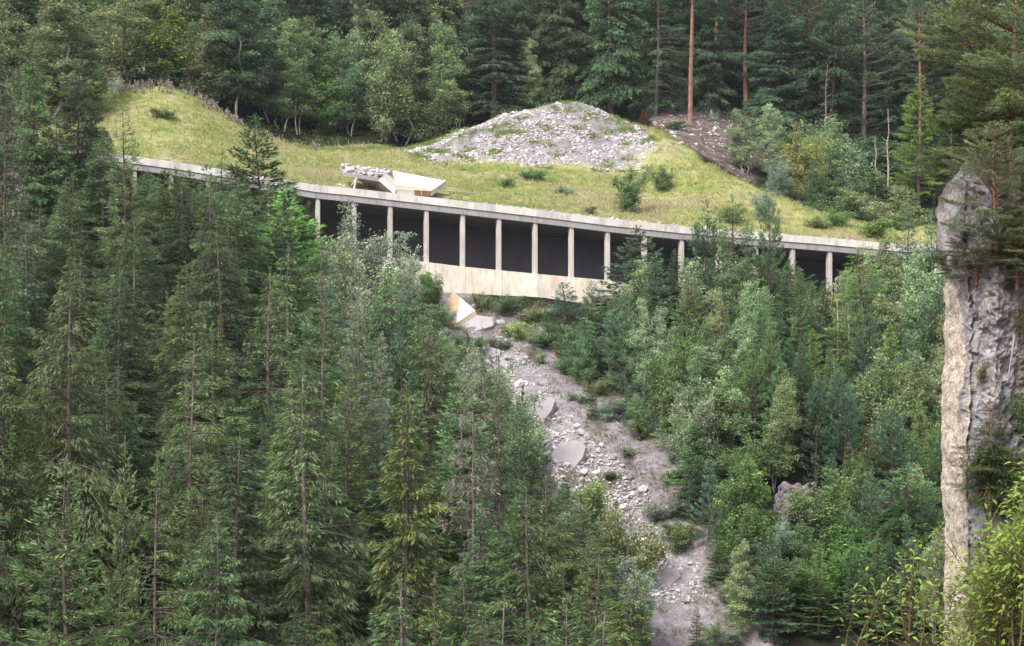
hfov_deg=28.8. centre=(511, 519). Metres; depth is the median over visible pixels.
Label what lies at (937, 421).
broadleaf tree
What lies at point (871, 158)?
birch tree
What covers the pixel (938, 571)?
broadleaf tree
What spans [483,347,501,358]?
concrete slab
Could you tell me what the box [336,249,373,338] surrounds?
young spruce
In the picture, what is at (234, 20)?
spruce tree
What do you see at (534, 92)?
birch tree
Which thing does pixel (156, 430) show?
spruce tree
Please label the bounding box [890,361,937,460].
birch tree
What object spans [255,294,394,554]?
conifer tree
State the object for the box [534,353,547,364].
bush
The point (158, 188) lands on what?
larch tree
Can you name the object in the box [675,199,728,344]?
young pine
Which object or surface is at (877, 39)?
spruce tree
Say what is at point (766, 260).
young pine
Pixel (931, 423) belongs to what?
broadleaf tree
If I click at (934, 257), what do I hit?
pine tree
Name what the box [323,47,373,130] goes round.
birch tree
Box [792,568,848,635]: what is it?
young spruce
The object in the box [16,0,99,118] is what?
birch tree
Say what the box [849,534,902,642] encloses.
young spruce
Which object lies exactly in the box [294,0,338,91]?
spruce tree
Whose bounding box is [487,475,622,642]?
spruce tree
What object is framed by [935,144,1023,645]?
rock cliff
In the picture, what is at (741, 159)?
birch tree
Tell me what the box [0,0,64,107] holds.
birch tree
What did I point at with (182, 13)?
spruce tree
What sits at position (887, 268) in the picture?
birch tree
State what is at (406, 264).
willow shrub
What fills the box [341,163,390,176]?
slab rubble
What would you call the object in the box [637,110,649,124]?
young spruce
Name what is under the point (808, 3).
pine tree
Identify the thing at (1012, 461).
bush
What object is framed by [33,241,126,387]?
spruce tree
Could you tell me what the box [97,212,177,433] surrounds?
spruce tree
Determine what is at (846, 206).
broadleaf tree
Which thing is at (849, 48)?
spruce tree
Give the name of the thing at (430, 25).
birch tree
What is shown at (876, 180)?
broadleaf tree
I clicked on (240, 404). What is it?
spruce tree
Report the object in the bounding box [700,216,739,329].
young pine
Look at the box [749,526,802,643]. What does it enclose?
young spruce
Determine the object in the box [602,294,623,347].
young pine
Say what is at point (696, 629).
young spruce
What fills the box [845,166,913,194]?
birch tree
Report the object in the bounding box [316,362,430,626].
larch tree
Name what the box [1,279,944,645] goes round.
valley slope
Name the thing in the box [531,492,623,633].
young spruce
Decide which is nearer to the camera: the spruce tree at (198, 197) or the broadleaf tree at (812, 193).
the spruce tree at (198, 197)
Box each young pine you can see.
[535,282,595,326]
[551,323,568,355]
[575,304,593,338]
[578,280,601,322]
[597,307,632,380]
[602,291,651,397]
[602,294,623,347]
[615,384,646,426]
[621,260,637,311]
[622,283,653,386]
[671,257,702,316]
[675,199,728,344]
[686,459,728,541]
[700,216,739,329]
[704,364,730,419]
[706,444,730,500]
[710,476,749,542]
[725,257,780,347]
[729,221,769,316]
[730,337,779,379]
[740,197,791,338]
[742,327,790,431]
[758,341,774,416]
[762,357,797,458]
[793,372,836,483]
[801,370,867,477]
[811,392,867,493]
[813,314,835,368]
[815,278,838,350]
[819,454,840,507]
[842,408,925,528]
[842,452,877,560]
[842,465,901,596]
[843,284,886,371]
[848,364,888,456]
[851,313,898,424]
[855,548,878,614]
[862,462,945,589]
[876,329,937,440]
[893,529,927,614]
[898,161,957,203]
[910,209,944,325]
[918,277,944,367]
[922,422,944,530]
[927,428,941,509]
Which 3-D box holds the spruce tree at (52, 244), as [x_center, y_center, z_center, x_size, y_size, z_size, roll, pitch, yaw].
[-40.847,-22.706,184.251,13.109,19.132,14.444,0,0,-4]
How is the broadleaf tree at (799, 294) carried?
on the valley slope
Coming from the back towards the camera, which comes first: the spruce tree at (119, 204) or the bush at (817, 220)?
the bush at (817, 220)
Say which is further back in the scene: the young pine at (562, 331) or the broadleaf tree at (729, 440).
the young pine at (562, 331)
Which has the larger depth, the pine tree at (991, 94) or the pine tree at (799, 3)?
the pine tree at (799, 3)
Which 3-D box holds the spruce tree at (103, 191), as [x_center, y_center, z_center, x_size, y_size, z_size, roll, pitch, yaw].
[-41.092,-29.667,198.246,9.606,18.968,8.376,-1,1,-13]
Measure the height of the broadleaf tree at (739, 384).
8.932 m
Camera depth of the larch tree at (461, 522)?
167.03 m
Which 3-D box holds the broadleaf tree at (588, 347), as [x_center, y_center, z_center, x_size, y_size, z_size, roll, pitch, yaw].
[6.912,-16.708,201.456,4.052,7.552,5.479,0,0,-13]
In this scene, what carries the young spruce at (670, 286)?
on the valley slope
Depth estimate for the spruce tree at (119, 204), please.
207.51 m
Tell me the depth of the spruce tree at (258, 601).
121.71 m
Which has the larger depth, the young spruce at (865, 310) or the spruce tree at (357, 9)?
the spruce tree at (357, 9)
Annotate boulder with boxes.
[496,319,505,324]
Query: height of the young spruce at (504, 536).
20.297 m
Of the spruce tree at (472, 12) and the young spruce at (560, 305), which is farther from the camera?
the spruce tree at (472, 12)
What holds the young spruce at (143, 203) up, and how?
on the valley slope
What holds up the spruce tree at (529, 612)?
on the valley slope
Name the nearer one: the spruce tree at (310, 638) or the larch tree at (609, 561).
the spruce tree at (310, 638)
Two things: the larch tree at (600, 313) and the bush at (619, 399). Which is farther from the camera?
the larch tree at (600, 313)
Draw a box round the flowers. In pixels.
[118,78,371,150]
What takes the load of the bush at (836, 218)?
on the hillside
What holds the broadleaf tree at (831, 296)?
on the valley slope
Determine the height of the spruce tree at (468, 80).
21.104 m
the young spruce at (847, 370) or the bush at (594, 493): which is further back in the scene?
the young spruce at (847, 370)
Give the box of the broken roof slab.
[340,166,445,195]
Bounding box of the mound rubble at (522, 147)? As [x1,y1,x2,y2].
[404,102,656,172]
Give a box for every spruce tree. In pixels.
[0,0,37,86]
[0,2,15,88]
[0,29,89,277]
[0,37,41,227]
[0,65,52,186]
[0,77,47,370]
[0,122,53,306]
[0,204,43,339]
[0,227,75,462]
[0,244,37,471]
[0,247,44,399]
[0,269,189,645]
[0,281,22,395]
[0,328,167,605]
[0,335,65,645]
[0,362,143,644]
[0,386,41,490]
[0,387,59,573]
[0,504,22,645]
[1,0,49,84]
[1,55,49,217]
[1,394,60,521]
[2,0,71,64]
[6,189,58,307]
[7,565,92,645]
[8,206,87,335]
[15,171,131,335]
[17,116,110,300]
[30,178,104,321]
[32,258,124,418]
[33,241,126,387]
[34,257,116,474]
[39,368,175,645]
[42,122,82,191]
[43,47,140,272]
[48,263,193,552]
[54,101,143,265]
[59,342,177,575]
[61,126,138,307]
[62,330,151,500]
[68,0,105,61]
[71,276,161,446]
[92,164,128,256]
[94,246,160,390]
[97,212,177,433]
[111,448,195,645]
[115,181,171,291]
[116,405,208,571]
[122,178,229,382]
[123,169,167,256]
[123,291,226,487]
[127,334,254,642]
[132,0,216,84]
[135,261,258,536]
[138,0,275,82]
[144,321,276,595]
[145,178,271,417]
[145,288,215,466]
[148,195,224,328]
[157,185,276,372]
[157,428,297,645]
[159,185,213,291]
[160,182,207,293]
[171,221,283,448]
[173,512,265,645]
[176,314,258,506]
[189,180,273,348]
[196,147,260,281]
[206,414,333,574]
[208,161,269,296]
[216,177,271,316]
[226,266,321,500]
[231,272,317,429]
[237,369,374,644]
[237,490,301,644]
[238,196,268,263]
[247,208,334,371]
[249,245,337,472]
[249,358,377,645]
[250,398,301,547]
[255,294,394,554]
[271,0,321,102]
[281,605,312,645]
[283,441,396,642]
[284,191,316,271]
[285,302,397,444]
[289,0,335,50]
[289,617,322,645]
[290,241,368,406]
[291,598,343,645]
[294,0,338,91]
[308,0,351,56]
[321,356,386,566]
[322,0,358,56]
[324,291,401,530]
[326,522,399,644]
[327,273,433,469]
[338,0,405,132]
[343,0,382,26]
[356,331,391,541]
[357,0,404,122]
[364,378,455,645]
[365,574,414,645]
[367,572,425,645]
[368,0,445,136]
[370,327,483,560]
[372,558,468,645]
[374,391,467,608]
[385,304,486,523]
[385,441,489,643]
[394,554,467,645]
[396,536,477,645]
[399,0,425,38]
[412,1,480,129]
[422,0,502,114]
[428,337,523,643]
[430,502,521,645]
[436,555,493,645]
[451,0,545,122]
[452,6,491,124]
[455,0,499,18]
[460,0,486,42]
[463,0,565,106]
[463,584,534,645]
[465,355,528,645]
[467,346,513,569]
[467,611,488,645]
[469,326,490,540]
[479,0,556,101]
[479,482,572,645]
[483,0,537,49]
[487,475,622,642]
[513,0,596,96]
[513,1,583,104]
[518,615,561,645]
[520,0,595,103]
[527,2,595,43]
[530,0,607,103]
[532,0,655,88]
[540,570,597,645]
[556,531,629,643]
[566,0,646,111]
[567,543,625,645]
[575,0,657,115]
[588,592,639,645]
[590,0,680,96]
[599,570,655,645]
[613,0,698,110]
[624,0,698,115]
[638,0,714,28]
[646,0,736,102]
[669,0,751,120]
[676,0,743,57]
[700,0,783,68]
[710,0,759,101]
[729,0,821,147]
[733,0,784,50]
[749,5,839,157]
[756,0,812,102]
[760,0,819,63]
[760,11,814,131]
[780,0,874,176]
[784,5,841,140]
[791,0,898,126]
[808,0,876,143]
[829,0,854,83]
[836,1,922,144]
[838,0,877,39]
[840,0,913,107]
[848,0,895,132]
[855,37,911,171]
[867,0,948,168]
[868,0,914,133]
[875,0,915,80]
[890,0,938,23]
[901,0,953,173]
[906,14,969,167]
[916,0,992,55]
[922,32,993,181]
[935,24,999,180]
[942,1,990,93]
[946,398,1023,509]
[967,0,1005,49]
[981,0,1020,108]
[981,0,1023,149]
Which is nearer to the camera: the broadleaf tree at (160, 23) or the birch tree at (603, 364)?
the birch tree at (603, 364)
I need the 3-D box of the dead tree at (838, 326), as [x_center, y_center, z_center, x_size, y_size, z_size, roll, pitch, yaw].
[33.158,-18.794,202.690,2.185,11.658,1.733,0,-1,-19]
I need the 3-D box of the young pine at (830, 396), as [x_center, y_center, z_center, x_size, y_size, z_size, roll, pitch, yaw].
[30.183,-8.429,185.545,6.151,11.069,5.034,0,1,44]
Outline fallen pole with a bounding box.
[440,190,476,192]
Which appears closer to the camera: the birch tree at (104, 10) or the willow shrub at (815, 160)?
the willow shrub at (815, 160)
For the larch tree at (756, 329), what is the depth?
196.26 m
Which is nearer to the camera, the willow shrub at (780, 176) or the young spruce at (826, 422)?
the young spruce at (826, 422)
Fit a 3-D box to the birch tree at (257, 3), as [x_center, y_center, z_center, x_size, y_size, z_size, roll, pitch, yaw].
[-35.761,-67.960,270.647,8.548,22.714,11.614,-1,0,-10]
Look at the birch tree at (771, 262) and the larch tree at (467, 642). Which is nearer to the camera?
the larch tree at (467, 642)
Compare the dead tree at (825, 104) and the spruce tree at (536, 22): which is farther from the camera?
the spruce tree at (536, 22)
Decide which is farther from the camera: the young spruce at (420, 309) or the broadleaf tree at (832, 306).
the broadleaf tree at (832, 306)
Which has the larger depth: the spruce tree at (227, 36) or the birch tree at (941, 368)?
the spruce tree at (227, 36)
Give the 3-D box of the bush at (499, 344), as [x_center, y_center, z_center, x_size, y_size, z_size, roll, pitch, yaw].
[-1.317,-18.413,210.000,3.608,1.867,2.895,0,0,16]
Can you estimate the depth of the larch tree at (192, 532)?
127.39 m
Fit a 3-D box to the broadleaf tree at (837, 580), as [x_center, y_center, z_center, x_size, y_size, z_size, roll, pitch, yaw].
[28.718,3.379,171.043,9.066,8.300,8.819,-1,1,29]
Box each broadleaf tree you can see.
[4,8,37,65]
[31,12,87,49]
[45,67,112,117]
[68,0,116,71]
[91,4,196,86]
[135,0,205,80]
[166,0,215,75]
[283,61,353,136]
[301,234,376,344]
[325,19,364,124]
[384,74,465,144]
[451,495,541,589]
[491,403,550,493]
[557,317,599,384]
[608,165,653,212]
[619,394,656,440]
[636,315,704,441]
[646,342,722,407]
[662,377,729,484]
[663,297,690,348]
[664,389,758,448]
[675,257,750,363]
[685,438,793,482]
[698,254,720,321]
[701,452,784,567]
[708,364,755,453]
[714,433,779,510]
[715,354,766,439]
[730,356,768,412]
[742,559,833,612]
[754,297,785,353]
[755,252,789,321]
[765,170,832,211]
[771,468,875,563]
[781,522,829,583]
[789,282,806,319]
[795,111,872,196]
[801,186,864,222]
[806,513,901,602]
[814,288,834,340]
[824,269,869,359]
[824,294,863,345]
[827,166,912,223]
[832,377,868,444]
[835,245,910,341]
[838,185,927,229]
[847,347,939,476]
[848,140,899,184]
[882,243,944,371]
[882,364,906,396]
[894,461,941,551]
[905,342,944,444]
[905,396,941,475]
[914,528,944,625]
[924,319,944,360]
[926,344,944,419]
[930,309,944,354]
[933,394,941,466]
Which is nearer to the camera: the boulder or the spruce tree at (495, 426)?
the spruce tree at (495, 426)
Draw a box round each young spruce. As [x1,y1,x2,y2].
[67,17,96,79]
[86,437,152,645]
[113,165,134,233]
[118,169,178,285]
[123,178,158,264]
[152,166,197,264]
[167,170,208,246]
[185,163,216,227]
[204,112,323,295]
[204,175,219,216]
[244,199,279,293]
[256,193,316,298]
[285,248,339,328]
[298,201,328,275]
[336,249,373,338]
[359,306,456,630]
[372,262,396,303]
[400,279,429,367]
[448,365,505,476]
[485,492,559,645]
[490,387,541,615]
[502,437,562,527]
[513,454,581,630]
[527,473,557,563]
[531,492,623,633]
[553,292,562,315]
[555,551,629,641]
[556,476,572,502]
[581,557,626,643]
[583,224,683,345]
[586,381,599,419]
[593,346,608,379]
[613,330,632,364]
[631,271,668,360]
[634,252,684,350]
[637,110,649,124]
[639,354,662,421]
[656,249,686,340]
[666,272,676,315]
[667,413,716,502]
[668,497,685,518]
[677,455,718,521]
[687,601,704,645]
[696,315,722,395]
[696,404,723,468]
[702,535,732,585]
[717,317,738,384]
[723,502,767,592]
[732,74,762,122]
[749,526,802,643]
[762,301,787,376]
[764,344,783,394]
[768,339,808,421]
[769,258,809,366]
[776,341,825,456]
[780,267,824,375]
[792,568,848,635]
[799,332,820,381]
[804,368,834,444]
[818,360,859,463]
[833,349,857,414]
[833,535,874,631]
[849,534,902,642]
[851,283,878,365]
[851,427,881,483]
[867,542,906,614]
[872,435,900,501]
[880,204,928,320]
[882,495,910,568]
[887,514,927,633]
[889,265,904,323]
[907,320,932,395]
[921,312,936,359]
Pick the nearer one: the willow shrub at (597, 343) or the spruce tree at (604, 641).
the spruce tree at (604, 641)
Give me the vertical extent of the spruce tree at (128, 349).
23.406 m
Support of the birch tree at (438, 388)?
on the valley slope
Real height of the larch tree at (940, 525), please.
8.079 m
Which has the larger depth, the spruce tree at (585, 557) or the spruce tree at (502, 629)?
the spruce tree at (585, 557)
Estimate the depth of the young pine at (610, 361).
199.19 m
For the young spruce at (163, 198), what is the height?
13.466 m
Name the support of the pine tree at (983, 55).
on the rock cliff
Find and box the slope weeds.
[441,294,763,638]
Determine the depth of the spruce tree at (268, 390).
163.21 m
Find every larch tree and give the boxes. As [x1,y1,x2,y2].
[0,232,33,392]
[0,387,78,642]
[5,454,133,645]
[48,2,111,110]
[63,115,105,175]
[79,142,129,256]
[86,103,160,315]
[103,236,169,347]
[114,161,144,232]
[131,187,169,264]
[140,176,173,211]
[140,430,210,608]
[155,170,185,254]
[156,450,239,645]
[244,184,330,340]
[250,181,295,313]
[306,359,394,623]
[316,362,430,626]
[325,297,394,481]
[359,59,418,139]
[418,602,456,645]
[429,374,514,583]
[436,354,465,435]
[461,602,500,645]
[486,376,513,439]
[538,591,585,645]
[552,509,578,578]
[558,544,623,645]
[571,528,593,573]
[592,287,607,335]
[592,546,619,598]
[651,386,680,451]
[666,273,704,345]
[696,193,770,349]
[705,501,725,566]
[720,344,740,394]
[739,342,768,454]
[750,293,776,407]
[761,347,827,408]
[785,295,814,388]
[797,328,824,408]
[802,280,821,330]
[802,283,825,355]
[806,542,834,615]
[811,247,901,388]
[820,346,844,419]
[821,348,837,407]
[824,311,846,383]
[830,489,854,584]
[838,442,860,533]
[841,305,873,384]
[868,323,902,439]
[886,73,946,207]
[897,430,926,527]
[906,400,933,478]
[908,235,937,335]
[934,509,945,551]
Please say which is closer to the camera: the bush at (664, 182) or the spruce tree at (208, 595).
the spruce tree at (208, 595)
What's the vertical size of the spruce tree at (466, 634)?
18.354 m
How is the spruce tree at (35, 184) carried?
on the valley slope
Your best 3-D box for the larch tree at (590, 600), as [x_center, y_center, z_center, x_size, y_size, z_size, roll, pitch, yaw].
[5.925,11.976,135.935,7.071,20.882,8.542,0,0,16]
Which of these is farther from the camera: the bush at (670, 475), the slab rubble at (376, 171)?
the slab rubble at (376, 171)
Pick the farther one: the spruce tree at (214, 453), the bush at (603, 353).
the bush at (603, 353)
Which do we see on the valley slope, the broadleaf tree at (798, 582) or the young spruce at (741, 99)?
the broadleaf tree at (798, 582)
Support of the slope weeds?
on the valley slope
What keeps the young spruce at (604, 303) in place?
on the valley slope
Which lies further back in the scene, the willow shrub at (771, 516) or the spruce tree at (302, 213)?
the spruce tree at (302, 213)
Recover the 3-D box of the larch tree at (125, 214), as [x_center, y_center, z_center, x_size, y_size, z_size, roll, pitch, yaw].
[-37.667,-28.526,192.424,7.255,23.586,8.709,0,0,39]
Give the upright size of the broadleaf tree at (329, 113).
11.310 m
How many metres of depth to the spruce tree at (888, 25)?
292.76 m
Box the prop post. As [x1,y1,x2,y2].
[351,177,357,188]
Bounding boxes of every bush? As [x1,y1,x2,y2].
[147,106,178,119]
[414,281,436,315]
[422,272,443,308]
[468,291,495,312]
[481,293,527,316]
[485,336,514,350]
[491,175,520,187]
[499,327,511,335]
[500,320,539,341]
[510,308,558,325]
[515,168,547,181]
[524,330,564,348]
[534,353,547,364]
[550,358,586,374]
[553,185,576,193]
[559,312,578,321]
[565,392,593,402]
[571,480,613,522]
[576,502,638,578]
[577,380,614,395]
[581,205,599,214]
[594,348,613,358]
[600,470,620,480]
[606,397,641,413]
[612,517,673,583]
[618,445,641,457]
[639,498,679,525]
[646,163,678,191]
[655,466,684,483]
[659,519,695,557]
[663,120,687,129]
[712,201,751,222]
[801,215,833,228]
[815,208,856,225]
[855,218,900,237]
[959,439,1023,516]
[972,364,989,383]
[1000,446,1023,520]
[1006,391,1023,434]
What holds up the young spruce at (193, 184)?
on the valley slope
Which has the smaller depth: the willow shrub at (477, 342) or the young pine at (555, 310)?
the willow shrub at (477, 342)
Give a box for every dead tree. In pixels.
[816,65,831,172]
[828,278,843,371]
[843,276,858,379]
[873,136,878,196]
[883,113,894,185]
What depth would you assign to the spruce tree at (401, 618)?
117.18 m
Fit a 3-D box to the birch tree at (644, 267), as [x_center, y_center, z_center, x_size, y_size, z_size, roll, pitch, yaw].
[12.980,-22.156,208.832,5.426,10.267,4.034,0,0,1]
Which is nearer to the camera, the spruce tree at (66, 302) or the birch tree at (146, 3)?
the spruce tree at (66, 302)
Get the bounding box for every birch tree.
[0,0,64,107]
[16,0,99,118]
[22,0,86,75]
[31,17,76,97]
[91,0,130,68]
[103,0,155,85]
[108,0,171,87]
[127,40,210,92]
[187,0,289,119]
[216,2,258,98]
[230,0,299,111]
[237,0,273,59]
[242,0,288,122]
[253,0,303,71]
[259,38,310,131]
[263,0,299,123]
[273,16,326,134]
[290,15,339,120]
[300,37,353,130]
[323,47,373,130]
[330,36,370,135]
[345,0,371,121]
[362,28,440,144]
[399,12,459,107]
[400,17,471,133]
[416,271,437,319]
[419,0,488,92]
[420,339,462,453]
[421,304,463,345]
[430,26,473,128]
[514,34,545,108]
[590,358,622,368]
[610,259,656,337]
[618,297,669,399]
[652,325,702,411]
[654,342,708,440]
[699,290,743,367]
[713,230,738,327]
[716,539,756,638]
[717,108,764,172]
[721,278,776,384]
[754,377,803,491]
[755,102,791,178]
[757,258,791,328]
[799,133,857,181]
[829,136,907,185]
[829,270,867,366]
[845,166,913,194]
[859,292,914,393]
[862,237,914,350]
[881,140,903,171]
[887,144,936,193]
[888,332,909,364]
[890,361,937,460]
[910,479,943,555]
[912,536,944,642]
[934,357,943,395]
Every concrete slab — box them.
[444,292,492,331]
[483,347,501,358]
[492,359,511,371]
[527,397,556,421]
[551,440,587,468]
[656,567,680,585]
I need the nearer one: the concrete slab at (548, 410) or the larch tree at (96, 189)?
the concrete slab at (548, 410)
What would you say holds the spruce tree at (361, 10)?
on the hillside
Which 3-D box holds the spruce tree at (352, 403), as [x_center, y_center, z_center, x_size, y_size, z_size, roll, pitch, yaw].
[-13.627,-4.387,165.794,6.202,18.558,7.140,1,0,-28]
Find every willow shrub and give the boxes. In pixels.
[78,0,159,90]
[106,71,127,91]
[122,174,164,240]
[154,4,240,102]
[175,0,216,82]
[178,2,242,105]
[294,255,341,322]
[314,265,374,390]
[324,246,376,280]
[329,196,396,331]
[340,254,411,379]
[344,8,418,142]
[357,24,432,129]
[371,277,421,397]
[380,253,422,292]
[384,231,427,318]
[401,304,440,398]
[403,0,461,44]
[418,327,493,421]
[431,329,471,375]
[435,306,459,327]
[440,355,524,429]
[450,333,493,350]
[453,330,488,360]
[459,352,488,443]
[460,362,499,386]
[474,378,547,475]
[525,502,581,581]
[529,488,583,540]
[537,321,576,333]
[549,334,592,364]
[550,325,578,348]
[570,334,602,357]
[593,569,665,645]
[594,396,625,421]
[596,373,622,389]
[609,555,661,639]
[655,519,683,534]
[660,433,683,464]
[697,460,730,490]
[700,617,725,645]
[711,581,748,605]
[713,625,751,645]
[718,579,780,619]
[746,185,778,220]
[750,513,795,568]
[753,504,784,536]
[754,124,821,169]
[763,154,795,198]
[776,121,818,200]
[800,121,837,201]
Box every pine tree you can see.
[425,0,488,54]
[687,0,693,121]
[698,0,732,74]
[702,0,785,121]
[764,0,838,84]
[765,260,818,346]
[783,0,854,67]
[810,0,908,142]
[875,0,960,109]
[893,0,951,167]
[896,0,1023,187]
[911,74,1001,181]
[920,0,1023,178]
[927,250,949,276]
[932,223,1020,285]
[937,119,1023,285]
[938,0,1023,170]
[961,50,1007,119]
[971,47,1023,141]
[973,207,1023,290]
[999,150,1023,288]
[1012,303,1023,338]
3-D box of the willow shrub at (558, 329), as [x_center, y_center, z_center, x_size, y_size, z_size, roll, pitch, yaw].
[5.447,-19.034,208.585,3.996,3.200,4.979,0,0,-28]
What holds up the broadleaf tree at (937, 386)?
on the valley slope
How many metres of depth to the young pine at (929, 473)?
178.74 m
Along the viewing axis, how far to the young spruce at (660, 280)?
208.39 m
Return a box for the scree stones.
[652,106,763,178]
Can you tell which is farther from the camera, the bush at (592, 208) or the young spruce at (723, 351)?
the bush at (592, 208)
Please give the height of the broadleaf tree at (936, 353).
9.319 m
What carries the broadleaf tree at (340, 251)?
on the valley slope
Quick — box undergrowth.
[218,108,931,230]
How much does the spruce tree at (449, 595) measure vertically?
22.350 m
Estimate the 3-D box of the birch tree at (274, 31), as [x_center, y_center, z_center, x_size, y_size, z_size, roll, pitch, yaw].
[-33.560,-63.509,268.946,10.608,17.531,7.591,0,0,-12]
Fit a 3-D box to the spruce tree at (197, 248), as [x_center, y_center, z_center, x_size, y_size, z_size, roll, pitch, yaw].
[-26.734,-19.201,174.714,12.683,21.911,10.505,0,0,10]
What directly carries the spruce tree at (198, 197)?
on the valley slope
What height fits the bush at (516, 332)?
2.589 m
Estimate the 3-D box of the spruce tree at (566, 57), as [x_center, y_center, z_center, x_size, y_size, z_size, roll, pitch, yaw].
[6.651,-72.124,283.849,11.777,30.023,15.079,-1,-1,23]
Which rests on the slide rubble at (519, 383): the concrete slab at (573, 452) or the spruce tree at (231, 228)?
the concrete slab at (573, 452)
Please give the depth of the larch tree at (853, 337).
196.76 m
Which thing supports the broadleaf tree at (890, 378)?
on the valley slope
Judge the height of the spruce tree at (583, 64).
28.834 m
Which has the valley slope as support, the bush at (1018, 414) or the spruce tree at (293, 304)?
the spruce tree at (293, 304)
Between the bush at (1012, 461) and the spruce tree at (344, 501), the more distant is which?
the spruce tree at (344, 501)
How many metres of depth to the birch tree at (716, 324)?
204.84 m
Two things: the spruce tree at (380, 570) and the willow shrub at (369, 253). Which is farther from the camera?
the willow shrub at (369, 253)
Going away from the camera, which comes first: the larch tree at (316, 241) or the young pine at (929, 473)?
the young pine at (929, 473)
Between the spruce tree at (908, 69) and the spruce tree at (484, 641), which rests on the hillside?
the spruce tree at (908, 69)
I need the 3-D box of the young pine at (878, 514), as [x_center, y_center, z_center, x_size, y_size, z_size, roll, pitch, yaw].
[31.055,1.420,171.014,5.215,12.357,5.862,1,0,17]
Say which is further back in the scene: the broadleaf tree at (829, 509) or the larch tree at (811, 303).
the larch tree at (811, 303)
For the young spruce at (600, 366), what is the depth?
202.74 m
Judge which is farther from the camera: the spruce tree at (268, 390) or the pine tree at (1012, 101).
the spruce tree at (268, 390)
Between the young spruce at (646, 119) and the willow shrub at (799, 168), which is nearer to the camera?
the willow shrub at (799, 168)
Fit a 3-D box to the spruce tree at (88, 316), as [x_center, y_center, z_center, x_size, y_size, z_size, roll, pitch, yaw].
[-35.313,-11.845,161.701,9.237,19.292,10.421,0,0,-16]
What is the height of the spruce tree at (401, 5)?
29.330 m
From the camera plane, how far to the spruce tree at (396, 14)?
278.52 m
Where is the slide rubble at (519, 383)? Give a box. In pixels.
[471,332,706,603]
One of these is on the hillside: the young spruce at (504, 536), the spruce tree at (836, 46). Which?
the spruce tree at (836, 46)
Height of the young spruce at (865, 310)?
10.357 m
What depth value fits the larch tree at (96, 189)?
203.97 m
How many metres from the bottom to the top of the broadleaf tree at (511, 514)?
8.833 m
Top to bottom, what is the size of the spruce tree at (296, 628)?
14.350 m
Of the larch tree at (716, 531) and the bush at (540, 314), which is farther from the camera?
the bush at (540, 314)
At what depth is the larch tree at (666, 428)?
189.63 m
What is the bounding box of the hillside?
[0,0,1023,244]
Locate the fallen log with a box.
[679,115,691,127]
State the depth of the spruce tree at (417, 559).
143.09 m
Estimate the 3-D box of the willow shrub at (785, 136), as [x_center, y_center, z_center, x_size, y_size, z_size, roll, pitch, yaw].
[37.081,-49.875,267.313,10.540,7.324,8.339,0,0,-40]
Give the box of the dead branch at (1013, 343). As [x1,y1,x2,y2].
[1007,334,1016,381]
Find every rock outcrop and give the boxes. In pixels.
[773,481,829,533]
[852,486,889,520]
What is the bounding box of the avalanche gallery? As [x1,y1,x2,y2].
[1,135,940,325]
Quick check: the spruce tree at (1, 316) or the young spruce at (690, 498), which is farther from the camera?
the young spruce at (690, 498)
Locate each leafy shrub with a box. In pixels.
[833,562,932,645]
[841,520,976,645]
[918,490,1023,645]
[978,433,1023,645]
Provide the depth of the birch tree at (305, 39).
265.44 m
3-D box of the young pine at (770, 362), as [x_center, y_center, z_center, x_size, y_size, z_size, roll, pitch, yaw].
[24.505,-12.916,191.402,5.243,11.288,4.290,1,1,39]
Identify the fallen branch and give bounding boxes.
[586,426,598,440]
[616,467,633,481]
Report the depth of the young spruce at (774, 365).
197.68 m
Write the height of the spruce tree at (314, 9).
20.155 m
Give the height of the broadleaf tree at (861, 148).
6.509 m
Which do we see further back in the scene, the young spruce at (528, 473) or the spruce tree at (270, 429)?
the young spruce at (528, 473)
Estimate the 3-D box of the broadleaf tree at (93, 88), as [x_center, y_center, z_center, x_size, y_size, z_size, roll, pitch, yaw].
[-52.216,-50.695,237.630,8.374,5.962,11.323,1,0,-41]
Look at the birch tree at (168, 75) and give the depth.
260.41 m
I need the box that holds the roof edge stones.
[269,176,864,240]
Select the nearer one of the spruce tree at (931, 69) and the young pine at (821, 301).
the young pine at (821, 301)
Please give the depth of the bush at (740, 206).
223.46 m
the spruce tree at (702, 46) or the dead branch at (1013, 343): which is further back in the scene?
the spruce tree at (702, 46)
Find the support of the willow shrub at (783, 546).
on the valley slope
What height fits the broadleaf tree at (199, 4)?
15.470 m
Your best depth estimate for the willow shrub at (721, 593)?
169.81 m
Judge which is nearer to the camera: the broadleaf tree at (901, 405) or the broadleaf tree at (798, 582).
the broadleaf tree at (798, 582)
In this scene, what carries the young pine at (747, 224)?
on the valley slope
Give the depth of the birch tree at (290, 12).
275.04 m
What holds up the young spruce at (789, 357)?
on the valley slope
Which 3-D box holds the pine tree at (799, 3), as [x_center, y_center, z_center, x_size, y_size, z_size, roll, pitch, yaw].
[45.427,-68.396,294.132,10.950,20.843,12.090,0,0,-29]

